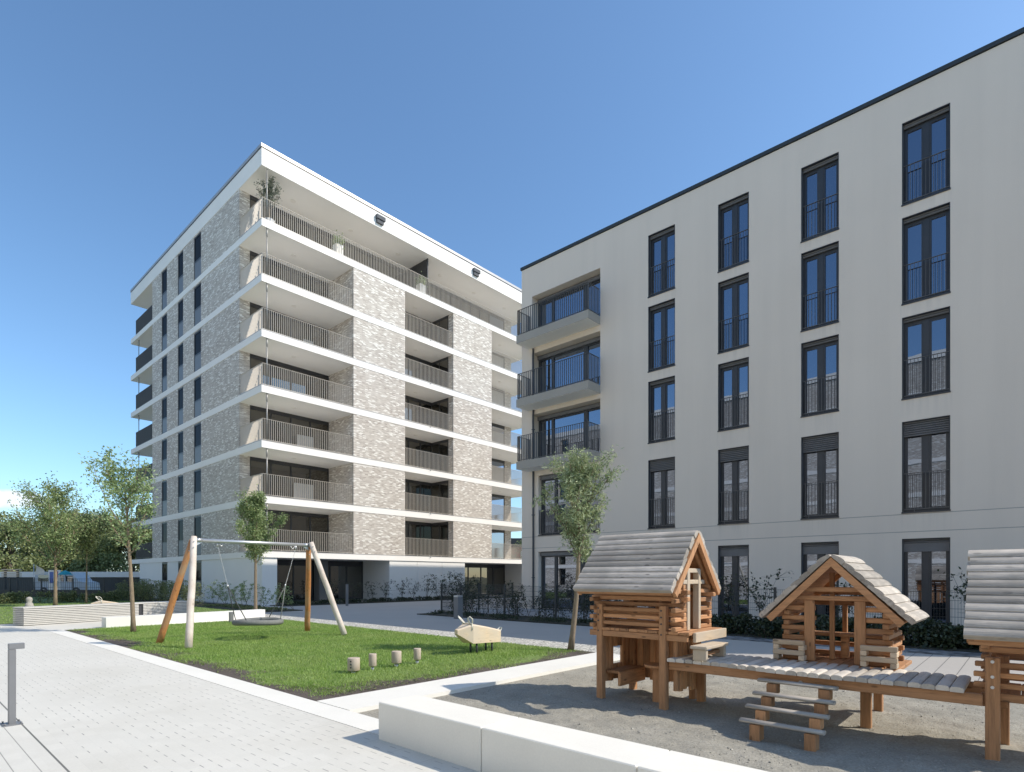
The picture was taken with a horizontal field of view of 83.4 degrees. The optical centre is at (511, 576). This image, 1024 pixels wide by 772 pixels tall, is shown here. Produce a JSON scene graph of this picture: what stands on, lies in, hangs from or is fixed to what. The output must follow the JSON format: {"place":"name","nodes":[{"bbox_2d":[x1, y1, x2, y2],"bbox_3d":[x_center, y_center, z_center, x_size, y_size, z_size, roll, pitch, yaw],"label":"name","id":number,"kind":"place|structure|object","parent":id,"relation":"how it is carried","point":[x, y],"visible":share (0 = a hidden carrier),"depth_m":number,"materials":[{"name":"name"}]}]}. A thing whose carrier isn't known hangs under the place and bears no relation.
{"place":"outdoors","nodes":[
{"label":"outdoors","id":0,"kind":"place"},
{"bbox_2d":[0,597,232,623],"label":"lawn","id":1,"kind":"structure","parent":0,"point":[21,604],"depth_m":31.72,"materials":[{"name":"green plant"}]},
{"bbox_2d":[0,471,115,604],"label":"young tree","id":2,"kind":"object","parent":1,"relation":"on","point":[46,515],"visible":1,"depth_m":29.47,"materials":[{"name":"green plant"}]},
{"bbox_2d":[0,589,129,603],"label":"clipped hedge","id":3,"kind":"object","parent":1,"relation":"on","point":[14,597],"visible":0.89,"depth_m":34.78,"materials":[{"name":"green plant"}]},
{"bbox_2d":[60,508,111,602],"bbox_3d":[-24.629,-1.239,33.326,2.712,5.581,3.223,0,0,-29],"label":"young tree","id":4,"kind":"object","parent":1,"relation":"on","point":[89,544],"visible":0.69,"depth_m":33.10,"materials":[{"name":"green plant"}]},
{"bbox_2d":[0,620,478,771],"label":"stone paving","id":5,"kind":"structure","parent":0,"point":[82,706],"depth_m":5.95,"materials":[{"name":"grey stone"}]},
{"bbox_2d":[1,643,24,726],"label":"bollard light","id":6,"kind":"object","parent":5,"relation":"on","point":[12,648],"visible":1,"depth_m":6.02,"materials":[{"name":"grey metal"}]},
{"bbox_2d":[12,601,186,625],"bbox_3d":[-14.466,1.258,20.782,0.665,0.585,5.630,0,0,26],"label":"slatted bench","id":7,"kind":"object","parent":5,"relation":"on","point":[39,615],"visible":0.81,"depth_m":19.64,"materials":[{"name":"paint"}]},
{"bbox_2d":[102,609,264,627],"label":"planter wall","id":8,"kind":"structure","parent":5,"relation":"on","point":[124,621],"depth_m":19.14,"materials":[{"name":"white concrete"}]},
{"bbox_2d":[379,695,517,771],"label":"concrete block","id":9,"kind":"structure","parent":5,"relation":"on","point":[451,732],"depth_m":5.00,"materials":[{"name":"grey concrete"}]},
{"bbox_2d":[482,717,668,771],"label":"concrete block","id":10,"kind":"structure","parent":5,"relation":"on","point":[519,744],"depth_m":4.20,"materials":[{"name":"grey concrete"}]},
{"bbox_2d":[637,750,767,771],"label":"concrete block","id":11,"kind":"structure","parent":5,"relation":"on","point":[672,761],"depth_m":3.64,"materials":[{"name":"grey concrete"}]},
{"bbox_2d":[66,619,594,700],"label":"lawn","id":12,"kind":"structure","parent":0,"point":[301,693],"depth_m":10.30,"materials":[{"name":"plant"}]},
{"bbox_2d":[77,444,160,631],"bbox_3d":[-11.016,-1.086,16.230,1.907,5.281,2.061,0,0,-17],"label":"young tree","id":13,"kind":"object","parent":12,"relation":"on","point":[130,488],"visible":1,"depth_m":16.11,"materials":[{"name":"green plant"}]},
{"bbox_2d":[156,536,346,647],"bbox_3d":[-6.401,0.328,14.371,1.910,2.544,4.049,0,0,42],"label":"nest swing","id":14,"kind":"object","parent":12,"relation":"on","point":[190,554],"visible":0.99,"depth_m":13.83,"materials":[{"name":"wood"}]},
{"bbox_2d":[455,616,501,653],"bbox_3d":[-0.657,1.188,11.805,0.366,0.824,1.322,0,0,42],"label":"rocking animal","id":15,"kind":"object","parent":12,"relation":"on","point":[471,633],"visible":0.9,"depth_m":11.57},
{"bbox_2d":[531,444,627,649],"bbox_3d":[1.406,-0.610,12.308,1.519,4.337,1.770,0,0,-34],"label":"young tree","id":16,"kind":"object","parent":12,"relation":"on","point":[579,511],"visible":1,"depth_m":12.06,"materials":[{"name":"green plant"}]},
{"bbox_2d":[265,614,619,654],"bbox_3d":[-4.460,1.623,18.040,19.000,0.154,1.000,0,0,42],"label":"gravel strip","id":17,"kind":"object","parent":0,"point":[579,647],"visible":0.14,"depth_m":15.69,"materials":[{"name":"grey gravel"}]},
{"bbox_2d":[0,0,1023,571],"label":"sky","id":18,"kind":"structure","parent":0,"point":[508,134],"materials":[{"name":"blue"}]},
{"bbox_2d":[468,608,720,619],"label":"terrace","id":19,"kind":"structure","parent":0,"point":[525,612],"depth_m":24.82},
{"bbox_2d":[440,572,478,602],"bbox_3d":[-2.271,0.604,25.430,1.777,1.843,2.373,0,0,-6],"label":"shrub","id":20,"kind":"object","parent":19,"relation":"on","point":[467,587],"visible":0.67,"depth_m":25.28,"materials":[{"name":"green plant"}]},
{"bbox_2d":[712,574,744,616],"bbox_3d":[7.091,0.691,19.265,1.378,1.673,1.271,0,0,16],"label":"young shrub","id":21,"kind":"object","parent":19,"relation":"on","point":[730,595],"visible":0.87,"depth_m":19.00,"materials":[{"name":"green plant"}]},
{"bbox_2d":[179,595,1023,684],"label":"asphalt path","id":22,"kind":"structure","parent":0,"point":[400,614],"depth_m":18.00,"materials":[{"name":"grey asphalt"}]},
{"bbox_2d":[0,578,148,596],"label":"screen fence","id":23,"kind":"object","parent":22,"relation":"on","point":[4,591],"visible":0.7,"depth_m":43.96,"materials":[{"name":"metal"}]},
{"bbox_2d":[123,597,302,611],"bbox_3d":[-19.686,1.545,34.079,25.100,0.050,2.200,0,0,42],"label":"planting bed","id":24,"kind":"object","parent":22,"relation":"on","point":[214,607],"visible":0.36,"depth_m":28.54,"materials":[{"name":"green plant"}]},
{"bbox_2d":[115,579,206,604],"bbox_3d":[-22.069,0.847,35.514,14.266,1.481,1.496,0,0,42],"label":"hornbeam hedge","id":25,"kind":"object","parent":24,"relation":"on","point":[139,589],"visible":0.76,"depth_m":35.07,"materials":[{"name":"green plant"}]},
{"bbox_2d":[232,484,287,608],"bbox_3d":[-9.909,-1.031,22.374,1.921,5.163,2.354,0,0,42],"label":"young tree","id":26,"kind":"object","parent":24,"relation":"in","point":[252,508],"visible":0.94,"depth_m":22.14,"materials":[{"name":"green plant"}]},
{"bbox_2d":[130,142,521,604],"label":"apartment building","id":27,"kind":"structure","parent":22,"relation":"on","point":[353,412],"depth_m":37.05,"materials":[{"name":"brick"}]},
{"bbox_2d":[178,251,182,294],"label":"window","id":28,"kind":"structure","parent":27,"relation":"in","point":[180,257],"depth_m":39.58,"materials":[{"name":"glass"}]},
{"bbox_2d":[194,516,200,554],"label":"window","id":29,"kind":"structure","parent":27,"relation":"in","point":[197,519],"depth_m":37.38,"materials":[{"name":"glass"}]},
{"bbox_2d":[194,469,200,509],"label":"window","id":30,"kind":"structure","parent":27,"relation":"in","point":[197,474],"depth_m":37.50,"materials":[{"name":"glass"}]},
{"bbox_2d":[194,422,200,463],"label":"window","id":31,"kind":"structure","parent":27,"relation":"in","point":[197,428],"depth_m":37.50,"materials":[{"name":"glass"}]},
{"bbox_2d":[194,376,200,417],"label":"window","id":32,"kind":"structure","parent":27,"relation":"in","point":[197,382],"depth_m":37.50,"materials":[{"name":"glass"}]},
{"bbox_2d":[194,329,200,371],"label":"window","id":33,"kind":"structure","parent":27,"relation":"in","point":[197,336],"depth_m":37.50,"materials":[{"name":"glass"}]},
{"bbox_2d":[194,283,200,325],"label":"window","id":34,"kind":"structure","parent":27,"relation":"in","point":[197,290],"depth_m":37.50,"materials":[{"name":"glass"}]},
{"bbox_2d":[194,232,200,279],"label":"window","id":35,"kind":"structure","parent":27,"relation":"in","point":[197,240],"depth_m":37.47,"materials":[{"name":"glass"}]},
{"bbox_2d":[254,176,281,222],"bbox_3d":[-13.640,-20.883,32.169,1.587,2.847,1.418,0,0,-24],"label":"potted olive","id":36,"kind":"object","parent":27,"relation":"on","point":[270,185],"visible":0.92,"depth_m":32.02,"materials":[{"name":"green plant"}]},
{"bbox_2d":[250,457,328,501],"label":"window","id":37,"kind":"structure","parent":27,"relation":"in","point":[257,465],"depth_m":35.41,"materials":[{"name":"glass"}]},
{"bbox_2d":[250,405,328,450],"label":"window","id":38,"kind":"structure","parent":27,"relation":"in","point":[256,413],"depth_m":35.47,"materials":[{"name":"glass"}]},
{"bbox_2d":[250,354,328,399],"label":"window","id":39,"kind":"structure","parent":27,"relation":"in","point":[255,360],"depth_m":35.50,"materials":[{"name":"glass"}]},
{"bbox_2d":[250,302,328,348],"bbox_3d":[-13.530,-14.745,35.338,0.350,2.590,5.080,0,0,42],"label":"window","id":40,"kind":"structure","parent":27,"relation":"in","point":[292,323],"depth_m":35.50,"materials":[{"name":"glass"}]},
{"bbox_2d":[250,251,328,298],"bbox_3d":[-13.631,-17.750,35.428,0.080,2.590,5.080,0,0,42],"label":"window","id":41,"kind":"structure","parent":27,"relation":"in","point":[292,273],"depth_m":35.55,"materials":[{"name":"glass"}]},
{"bbox_2d":[262,509,328,552],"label":"window","id":42,"kind":"structure","parent":27,"relation":"in","point":[297,521],"depth_m":35.95,"materials":[{"name":"glass"}]},
{"bbox_2d":[277,560,362,600],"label":"window","id":43,"kind":"structure","parent":27,"relation":"in","point":[351,571],"depth_m":36.73,"materials":[{"name":"glass"}]},
{"bbox_2d":[250,195,405,283],"bbox_3d":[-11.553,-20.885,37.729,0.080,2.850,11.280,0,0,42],"label":"balcony railing","id":44,"kind":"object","parent":27,"relation":"in","point":[309,228],"depth_m":37.17,"materials":[{"name":"metal"}]},
{"bbox_2d":[405,521,431,555],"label":"window","id":45,"kind":"structure","parent":27,"relation":"in","point":[415,530],"depth_m":42.17,"materials":[{"name":"glass"}]},
{"bbox_2d":[405,479,431,512],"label":"window","id":46,"kind":"structure","parent":27,"relation":"in","point":[411,486],"depth_m":42.22,"materials":[{"name":"glass"}]},
{"bbox_2d":[405,437,431,469],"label":"window","id":47,"kind":"structure","parent":27,"relation":"in","point":[411,443],"depth_m":42.22,"materials":[{"name":"glass"}]},
{"bbox_2d":[405,395,431,425],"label":"window","id":48,"kind":"structure","parent":27,"relation":"in","point":[408,399],"depth_m":42.22,"materials":[{"name":"glass"}]},
{"bbox_2d":[405,353,431,382],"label":"window","id":49,"kind":"structure","parent":27,"relation":"in","point":[415,359],"depth_m":42.22,"materials":[{"name":"glass"}]},
{"bbox_2d":[405,311,431,339],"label":"window","id":50,"kind":"structure","parent":27,"relation":"in","point":[419,320],"depth_m":42.22,"materials":[{"name":"paint"}]},
{"bbox_2d":[432,522,447,556],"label":"window","id":51,"kind":"structure","parent":27,"relation":"in","point":[439,530],"depth_m":42.37,"materials":[{"name":"glass"}]},
{"bbox_2d":[432,480,447,514],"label":"window","id":52,"kind":"structure","parent":27,"relation":"in","point":[439,489],"depth_m":42.37,"materials":[{"name":"glass"}]},
{"bbox_2d":[432,439,447,472],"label":"window","id":53,"kind":"structure","parent":27,"relation":"in","point":[440,447],"depth_m":42.37,"materials":[{"name":"glass"}]},
{"bbox_2d":[432,398,447,429],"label":"window","id":54,"kind":"structure","parent":27,"relation":"in","point":[441,405],"depth_m":42.37,"materials":[{"name":"glass"}]},
{"bbox_2d":[432,357,447,387],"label":"window","id":55,"kind":"structure","parent":27,"relation":"in","point":[442,364],"depth_m":42.30,"materials":[{"name":"glass"}]},
{"bbox_2d":[432,315,447,345],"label":"window","id":56,"kind":"structure","parent":27,"relation":"in","point":[443,322],"depth_m":42.30,"materials":[{"name":"glass"}]},
{"bbox_2d":[428,282,482,319],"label":"window","id":57,"kind":"structure","parent":27,"relation":"in","point":[479,310],"depth_m":45.56,"materials":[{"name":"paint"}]},
{"bbox_2d":[465,564,504,594],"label":"window","id":58,"kind":"structure","parent":27,"relation":"in","point":[494,574],"depth_m":47.84,"materials":[{"name":"glass"}]},
{"bbox_2d":[270,595,508,606],"bbox_3d":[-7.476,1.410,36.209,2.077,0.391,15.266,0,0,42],"label":"ground cover bed","id":59,"kind":"object","parent":22,"relation":"on","point":[321,601],"visible":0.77,"depth_m":34.14,"materials":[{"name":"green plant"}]},
{"bbox_2d":[454,595,462,618],"bbox_3d":[-2.005,1.120,21.415,0.240,0.860,0.260,0,0,42],"label":"bollard light","id":60,"kind":"object","parent":22,"relation":"on","point":[458,605],"visible":0.95,"depth_m":21.32,"materials":[{"name":"metal"}]},
{"bbox_2d":[417,612,981,652],"bbox_3d":[8.147,1.545,14.133,30.850,0.050,1.900,0,0,42],"label":"planting bed","id":61,"kind":"object","parent":22,"relation":"on","point":[525,619],"visible":0.22,"depth_m":18.74,"materials":[{"name":"soil"}]},
{"bbox_2d":[427,609,596,624],"bbox_3d":[0.937,1.459,20.146,11.866,0.264,1.848,0,0,42],"label":"ground cover bed","id":62,"kind":"object","parent":61,"relation":"on","point":[538,618],"visible":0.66,"depth_m":20.59,"materials":[{"name":"green plant"}]},
{"bbox_2d":[446,588,705,618],"bbox_3d":[1.533,0.999,21.183,12.155,1.157,1.208,0,0,42],"label":"hornbeam hedge","id":63,"kind":"object","parent":61,"relation":"on","point":[517,600],"visible":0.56,"depth_m":22.09,"materials":[{"name":"green plant"}]},
{"bbox_2d":[441,583,965,626],"bbox_3d":[7.728,0.965,18.166,24.883,1.370,4.683,0,0,42],"label":"hedge","id":64,"kind":"object","parent":61,"relation":"in","point":[478,598],"visible":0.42,"depth_m":21.40,"materials":[{"name":"plant"}]},
{"bbox_2d":[735,568,793,618],"bbox_3d":[7.794,0.629,18.192,1.648,1.790,1.911,0,0,-20],"label":"young shrub","id":65,"kind":"object","parent":61,"relation":"in","point":[760,605],"visible":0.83,"depth_m":17.89,"materials":[{"name":"green plant"}]},
{"bbox_2d":[708,612,980,650],"bbox_3d":[10.147,1.246,11.916,13.329,0.736,2.005,0,0,42],"label":"ground cover bed","id":66,"kind":"object","parent":61,"relation":"on","point":[943,635],"visible":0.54,"depth_m":13.52,"materials":[{"name":"green plant"}]},
{"bbox_2d":[718,635,1022,660],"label":"cobble strip","id":67,"kind":"object","parent":22,"relation":"on","point":[940,652],"depth_m":12.02,"materials":[{"name":"grey stone"}]},
{"bbox_2d":[359,660,1023,771],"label":"sandpit","id":68,"kind":"object","parent":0,"point":[970,741],"visible":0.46,"depth_m":6.26,"materials":[{"name":"beige sand"}]},
{"bbox_2d":[573,530,725,709],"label":"playhouse tower","id":69,"kind":"structure","parent":68,"relation":"on","point":[661,572],"depth_m":7.24,"materials":[{"name":"wood"}]},
{"bbox_2d":[362,662,998,771],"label":"grit","id":70,"kind":"object","parent":68,"relation":"on","point":[941,769],"visible":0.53,"depth_m":6.52,"materials":[{"name":"gravel"}]},
{"bbox_2d":[739,678,838,751],"bbox_3d":[2.769,1.362,5.726,0.773,0.576,0.640,0,0,42],"label":"step ladder","id":71,"kind":"object","parent":68,"relation":"on","point":[813,731],"visible":0.95,"depth_m":5.66,"materials":[{"name":"wood"}]},
{"bbox_2d":[667,654,984,728],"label":"boardwalk","id":72,"kind":"structure","parent":68,"relation":"on","point":[866,682],"depth_m":5.89,"materials":[{"name":"wood"}]},
{"bbox_2d":[690,641,727,660],"bbox_3d":[2.356,0.884,6.846,0.200,0.168,0.640,0,0,42],"label":"step stool","id":73,"kind":"object","parent":72,"relation":"on","point":[701,652],"visible":1,"depth_m":6.70,"materials":[{"name":"beige wood"}]},
{"bbox_2d":[758,554,928,711],"bbox_3d":[3.882,0.710,6.762,1.567,1.920,1.061,0,0,42],"label":"play hut","id":74,"kind":"object","parent":68,"relation":"on","point":[805,591],"visible":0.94,"depth_m":6.59,"materials":[{"name":"brown wood"}]},
{"bbox_2d":[963,549,1023,760],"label":"play hut","id":75,"kind":"object","parent":68,"relation":"on","point":[994,618],"visible":0.95,"depth_m":4.92,"materials":[{"name":"wood"}]},
{"bbox_2d":[516,27,1023,625],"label":"residential building","id":76,"kind":"structure","parent":0,"point":[796,357],"depth_m":19.48,"materials":[{"name":"paint"}]},
{"bbox_2d":[540,550,593,611],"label":"window","id":77,"kind":"structure","parent":76,"relation":"in","point":[557,569],"depth_m":26.88,"materials":[{"name":"glass"}]},
{"bbox_2d":[538,402,599,457],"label":"window","id":78,"kind":"structure","parent":76,"relation":"in","point":[591,413],"depth_m":26.88,"materials":[{"name":"glass"}]},
{"bbox_2d":[538,336,599,392],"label":"window","id":79,"kind":"structure","parent":76,"relation":"in","point":[550,372],"depth_m":26.84,"materials":[{"name":"glass"}]},
{"bbox_2d":[538,274,599,326],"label":"window","id":80,"kind":"structure","parent":76,"relation":"in","point":[550,306],"depth_m":26.80,"materials":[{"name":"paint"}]},
{"bbox_2d":[538,468,600,535],"bbox_3d":[2.652,-3.358,26.364,3.524,2.936,0.350,0,0,42],"label":"window","id":81,"kind":"structure","parent":76,"relation":"in","point":[548,527],"depth_m":27.05,"materials":[{"name":"glass"}]},
{"bbox_2d":[648,457,674,528],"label":"window","id":82,"kind":"structure","parent":76,"relation":"in","point":[661,472],"depth_m":23.28,"materials":[{"name":"glass"}]},
{"bbox_2d":[648,376,674,443],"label":"window","id":83,"kind":"structure","parent":76,"relation":"in","point":[661,392],"depth_m":23.28,"materials":[{"name":"glass"}]},
{"bbox_2d":[648,298,674,372],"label":"window","id":84,"kind":"structure","parent":76,"relation":"in","point":[661,316],"depth_m":23.29,"materials":[{"name":"glass"}]},
{"bbox_2d":[648,224,674,297],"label":"window","id":85,"kind":"structure","parent":76,"relation":"in","point":[661,244],"depth_m":23.28,"materials":[{"name":"glass"}]},
{"bbox_2d":[717,445,748,524],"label":"window","id":86,"kind":"structure","parent":76,"relation":"in","point":[733,463],"depth_m":21.33,"materials":[{"name":"glass"}]},
{"bbox_2d":[717,357,748,431],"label":"window","id":87,"kind":"structure","parent":76,"relation":"in","point":[733,376],"depth_m":21.33,"materials":[{"name":"glass"}]},
{"bbox_2d":[717,272,748,353],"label":"window","id":88,"kind":"structure","parent":76,"relation":"in","point":[733,293],"depth_m":21.33,"materials":[{"name":"glass"}]},
{"bbox_2d":[717,192,748,272],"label":"window","id":89,"kind":"structure","parent":76,"relation":"in","point":[733,214],"depth_m":21.33,"materials":[{"name":"glass"}]},
{"bbox_2d":[718,545,748,617],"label":"window","id":90,"kind":"structure","parent":76,"relation":"in","point":[732,559],"depth_m":21.33,"materials":[{"name":"glass"}]},
{"bbox_2d":[800,432,838,519],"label":"window","id":91,"kind":"structure","parent":76,"relation":"in","point":[819,453],"depth_m":19.39,"materials":[{"name":"glass"}]},
{"bbox_2d":[800,334,838,417],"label":"window","id":92,"kind":"structure","parent":76,"relation":"in","point":[819,357],"depth_m":19.39,"materials":[{"name":"glass"}]},
{"bbox_2d":[800,241,838,331],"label":"window","id":93,"kind":"structure","parent":76,"relation":"in","point":[819,266],"depth_m":19.39,"materials":[{"name":"glass"}]},
{"bbox_2d":[800,152,838,242],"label":"window","id":94,"kind":"structure","parent":76,"relation":"in","point":[819,179],"depth_m":19.39,"materials":[{"name":"glass"}]},
{"bbox_2d":[801,541,838,618],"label":"window","id":95,"kind":"structure","parent":76,"relation":"in","point":[811,552],"depth_m":19.47,"materials":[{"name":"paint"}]},
{"bbox_2d":[902,537,949,624],"bbox_3d":[12.550,0.204,17.413,1.214,2.741,0.330,0,0,42],"label":"window","id":96,"kind":"structure","parent":76,"relation":"in","point":[921,557],"depth_m":17.42,"materials":[{"name":"glass"}]},
{"bbox_2d":[901,415,950,513],"bbox_3d":[12.550,-3.328,17.413,1.214,2.876,0.330,0,0,42],"label":"window","id":97,"kind":"structure","parent":76,"relation":"in","point":[925,442],"depth_m":17.43,"materials":[{"name":"glass"}]},
{"bbox_2d":[901,306,950,400],"bbox_3d":[12.550,-6.678,17.413,1.214,2.596,0.330,0,0,42],"label":"window","id":98,"kind":"structure","parent":76,"relation":"in","point":[926,335],"depth_m":17.43,"materials":[{"name":"glass"}]},
{"bbox_2d":[901,202,950,305],"bbox_3d":[12.550,-9.673,17.413,1.214,2.746,0.330,0,0,42],"label":"window","id":99,"kind":"structure","parent":76,"relation":"in","point":[925,234],"depth_m":17.43,"materials":[{"name":"glass"}]},
{"bbox_2d":[901,103,950,206],"bbox_3d":[12.550,-12.658,17.413,1.214,2.616,0.330,0,0,42],"label":"window","id":100,"kind":"structure","parent":76,"relation":"in","point":[926,137],"depth_m":17.43,"materials":[{"name":"glass"}]},
{"bbox_3d":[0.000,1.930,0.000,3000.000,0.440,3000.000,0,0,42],"label":"ground","id":101,"kind":"structure","parent":0,"visible":0},
{"bbox_2d":[0,510,51,571],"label":"broadleaf tree","id":102,"kind":"object","parent":101,"relation":"on","point":[8,552],"visible":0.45,"depth_m":59.79,"materials":[{"name":"green plant"}]},
{"bbox_2d":[10,509,124,571],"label":"broadleaf tree","id":103,"kind":"object","parent":101,"relation":"on","point":[71,558],"visible":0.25,"depth_m":59.86,"materials":[{"name":"green plant"}]},
{"bbox_2d":[35,572,99,589],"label":"parked van","id":104,"kind":"object","parent":101,"relation":"on","point":[79,580],"visible":0.31,"depth_m":49.14,"materials":[{"name":"paint"}]},
{"bbox_2d":[0,572,139,589],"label":"flat roofed shed","id":105,"kind":"structure","parent":101,"relation":"on","point":[110,577],"depth_m":54.98,"materials":[{"name":"paint"}]},
{"bbox_2d":[0,550,139,571],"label":"undergrowth","id":106,"kind":"object","parent":101,"relation":"on","point":[124,569],"visible":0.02,"depth_m":59.46,"materials":[{"name":"green plant"}]},
{"bbox_2d":[89,517,151,571],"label":"broadleaf tree","id":107,"kind":"object","parent":101,"relation":"on","point":[110,552],"visible":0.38,"depth_m":61.47,"materials":[{"name":"green plant"}]},
{"bbox_2d":[49,630,619,734],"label":"kerb","id":108,"kind":"structure","parent":101,"relation":"on","point":[346,710],"depth_m":8.19,"materials":[{"name":"concrete"}]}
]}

